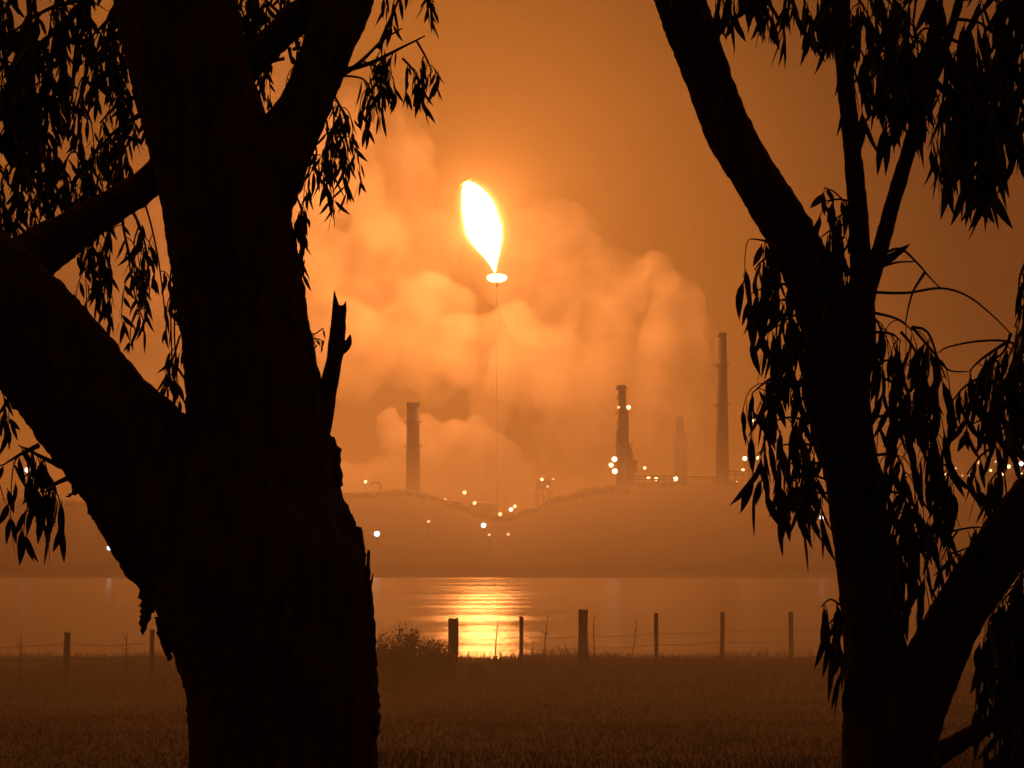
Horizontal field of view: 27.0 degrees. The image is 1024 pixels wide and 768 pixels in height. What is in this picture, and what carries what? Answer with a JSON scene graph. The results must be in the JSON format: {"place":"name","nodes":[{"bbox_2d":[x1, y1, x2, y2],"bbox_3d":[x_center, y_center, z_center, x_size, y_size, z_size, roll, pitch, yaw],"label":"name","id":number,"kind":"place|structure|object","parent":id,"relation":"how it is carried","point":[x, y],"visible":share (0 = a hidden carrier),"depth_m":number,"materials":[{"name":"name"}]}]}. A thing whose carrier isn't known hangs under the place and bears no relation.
{"place":"outdoors","nodes":[
{"label":"outdoors","id":0,"kind":"place"},
{"bbox_2d":[0,475,1023,767],"bbox_3d":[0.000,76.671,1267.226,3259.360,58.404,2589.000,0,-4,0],"label":"ground","id":1,"kind":"structure","parent":0,"point":[688,531],"depth_m":720.75,"materials":[{"name":"soil"}]},
{"bbox_2d":[17,641,22,689],"bbox_3d":[-10.384,5.869,44.987,0.258,1.282,0.278,1,-4,-17],"label":"dry weed","id":2,"kind":"object","parent":1,"relation":"on","point":[21,654],"visible":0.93,"depth_m":44.97,"materials":[{"name":"brown plant"}]},
{"bbox_2d":[122,634,129,686],"bbox_3d":[-8.314,5.938,45.978,0.271,1.299,0.212,-2,-5,30],"label":"dry weed","id":3,"kind":"object","parent":1,"relation":"on","point":[126,668],"visible":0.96,"depth_m":45.97,"materials":[{"name":"brown plant"}]},
{"bbox_2d":[0,0,443,767],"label":"gum tree","id":4,"kind":"object","parent":1,"relation":"on","point":[224,520],"visible":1,"depth_m":6.04,"materials":[{"name":"plant"}]},
{"bbox_2d":[370,481,381,490],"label":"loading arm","id":5,"kind":"object","parent":1,"relation":"on","point":[379,483],"visible":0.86,"depth_m":1229.67},
{"bbox_2d":[374,530,379,536],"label":"lamp mast","id":6,"kind":"object","parent":1,"relation":"on","point":[376,533],"visible":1,"depth_m":775.38,"materials":[{"name":"metal"}]},
{"bbox_2d":[376,621,445,684],"bbox_3d":[-2.396,6.073,47.999,1.891,1.572,1.638,2,-4,-23],"label":"shrub","id":7,"kind":"object","parent":1,"relation":"on","point":[407,666],"visible":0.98,"depth_m":47.78,"materials":[{"name":"green plant"}]},
{"bbox_2d":[404,402,421,491],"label":"chimney","id":8,"kind":"object","parent":1,"relation":"on","point":[412,446],"visible":0.94,"depth_m":1220.62,"materials":[{"name":"concrete"}]},
{"bbox_2d":[417,638,458,682],"bbox_3d":[-1.779,6.458,49.016,1.134,1.278,0.905,1,-4,-19],"label":"shrub","id":9,"kind":"object","parent":1,"relation":"on","point":[447,662],"visible":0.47,"depth_m":48.90,"materials":[{"name":"green plant"}]},
{"bbox_2d":[448,500,463,504],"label":"storage tank","id":10,"kind":"object","parent":1,"relation":"on","point":[456,501],"visible":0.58,"depth_m":1230.79,"materials":[{"name":"metal"}]},
{"bbox_2d":[467,501,495,515],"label":"storage tank","id":11,"kind":"object","parent":1,"relation":"on","point":[485,508],"visible":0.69,"depth_m":1217.80,"materials":[{"name":"metal"}]},
{"bbox_2d":[481,522,485,538],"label":"lamp mast","id":12,"kind":"object","parent":1,"relation":"on","point":[483,525],"visible":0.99,"depth_m":911.46,"materials":[{"name":"metal"}]},
{"bbox_2d":[0,609,988,687],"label":"wire fence","id":13,"kind":"object","parent":1,"relation":"on","point":[453,635],"visible":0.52,"depth_m":53.09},
{"bbox_2d":[440,182,549,514],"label":"flare stack","id":14,"kind":"object","parent":1,"relation":"on","point":[482,226],"visible":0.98,"depth_m":1293.47,"materials":[{"name":"white paint"}]},
{"bbox_2d":[494,617,500,675],"bbox_3d":[-0.364,6.417,51.986,0.230,1.509,0.214,0,-4,4],"label":"dry weed","id":15,"kind":"object","parent":1,"relation":"on","point":[495,647],"visible":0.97,"depth_m":51.97,"materials":[{"name":"brown plant"}]},
{"bbox_2d":[0,645,1002,767],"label":"grass","id":16,"kind":"structure","parent":1,"relation":"on","point":[11,678],"depth_m":37.49,"materials":[{"name":"brown plant"}]},
{"bbox_2d":[1,472,1022,520],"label":"scrub","id":17,"kind":"object","parent":1,"relation":"on","point":[615,489],"visible":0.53,"depth_m":1102.11,"materials":[{"name":"brown plant"}]},
{"bbox_2d":[536,472,551,507],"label":"storage sphere","id":18,"kind":"object","parent":1,"relation":"on","point":[543,484],"visible":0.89,"depth_m":1266.84,"materials":[{"name":"paint"}]},
{"bbox_2d":[541,618,550,660],"bbox_3d":[0.853,6.595,53.995,0.263,1.550,0.203,0,-4,0],"label":"dry weed","id":19,"kind":"object","parent":1,"relation":"on","point":[545,639],"visible":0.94,"depth_m":53.98,"materials":[{"name":"brown plant"}]},
{"bbox_2d":[589,616,599,666],"bbox_3d":[2.127,6.705,54.978,0.268,1.489,0.212,0,-4,0],"label":"dry weed","id":20,"kind":"object","parent":1,"relation":"on","point":[593,638],"visible":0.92,"depth_m":54.98,"materials":[{"name":"brown plant"}]},
{"bbox_2d":[609,385,636,485],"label":"distillation column","id":21,"kind":"structure","parent":1,"relation":"on","point":[626,464],"depth_m":1216.54,"materials":[{"name":"metal"}]},
{"bbox_2d":[629,617,636,666],"bbox_3d":[3.154,6.728,54.993,0.379,1.440,0.246,0,-4,0],"label":"dry weed","id":22,"kind":"object","parent":1,"relation":"on","point":[634,643],"visible":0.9,"depth_m":54.98,"materials":[{"name":"brown plant"}]},
{"bbox_2d":[629,475,674,485],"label":"pipe rack","id":23,"kind":"object","parent":1,"relation":"on","point":[651,479],"visible":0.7,"depth_m":1198.44,"materials":[{"name":"metal"}]},
{"bbox_2d":[673,415,688,483],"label":"distillation column","id":24,"kind":"structure","parent":1,"relation":"on","point":[680,454],"depth_m":1477.89,"materials":[{"name":"metal"}]},
{"bbox_2d":[681,476,716,482],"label":"pipe rack","id":25,"kind":"object","parent":1,"relation":"on","point":[699,477],"visible":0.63,"depth_m":1203.46,"materials":[{"name":"metal"}]},
{"bbox_2d":[713,332,730,482],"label":"chimney","id":26,"kind":"object","parent":1,"relation":"on","point":[722,448],"visible":0.93,"depth_m":1225.30,"materials":[{"name":"concrete"}]},
{"bbox_2d":[743,456,746,482],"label":"lamp mast","id":27,"kind":"object","parent":1,"relation":"on","point":[744,458],"visible":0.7,"depth_m":1275.50,"materials":[{"name":"metal"}]},
{"bbox_2d":[729,470,772,482],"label":"pipe rack","id":28,"kind":"object","parent":1,"relation":"on","point":[742,474],"visible":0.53,"depth_m":1230.23,"materials":[{"name":"metal"}]},
{"bbox_2d":[746,429,756,477],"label":"distillation column","id":29,"kind":"structure","parent":1,"relation":"on","point":[748,465],"depth_m":1289.53,"materials":[{"name":"metal"}]},
{"bbox_2d":[654,0,1023,767],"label":"gum tree","id":30,"kind":"object","parent":1,"relation":"on","point":[898,694],"visible":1,"depth_m":7.31,"materials":[{"name":"plant"}]},
{"bbox_2d":[0,578,1023,658],"bbox_3d":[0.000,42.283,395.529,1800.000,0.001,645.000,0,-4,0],"label":"water","id":31,"kind":"structure","parent":0,"point":[89,613],"depth_m":388.63,"materials":[{"name":"orange liquid"}]},
{"bbox_2d":[0,0,1023,515],"label":"sky","id":32,"kind":"structure","parent":0,"point":[621,256],"materials":[{"name":"orange"}]}
]}

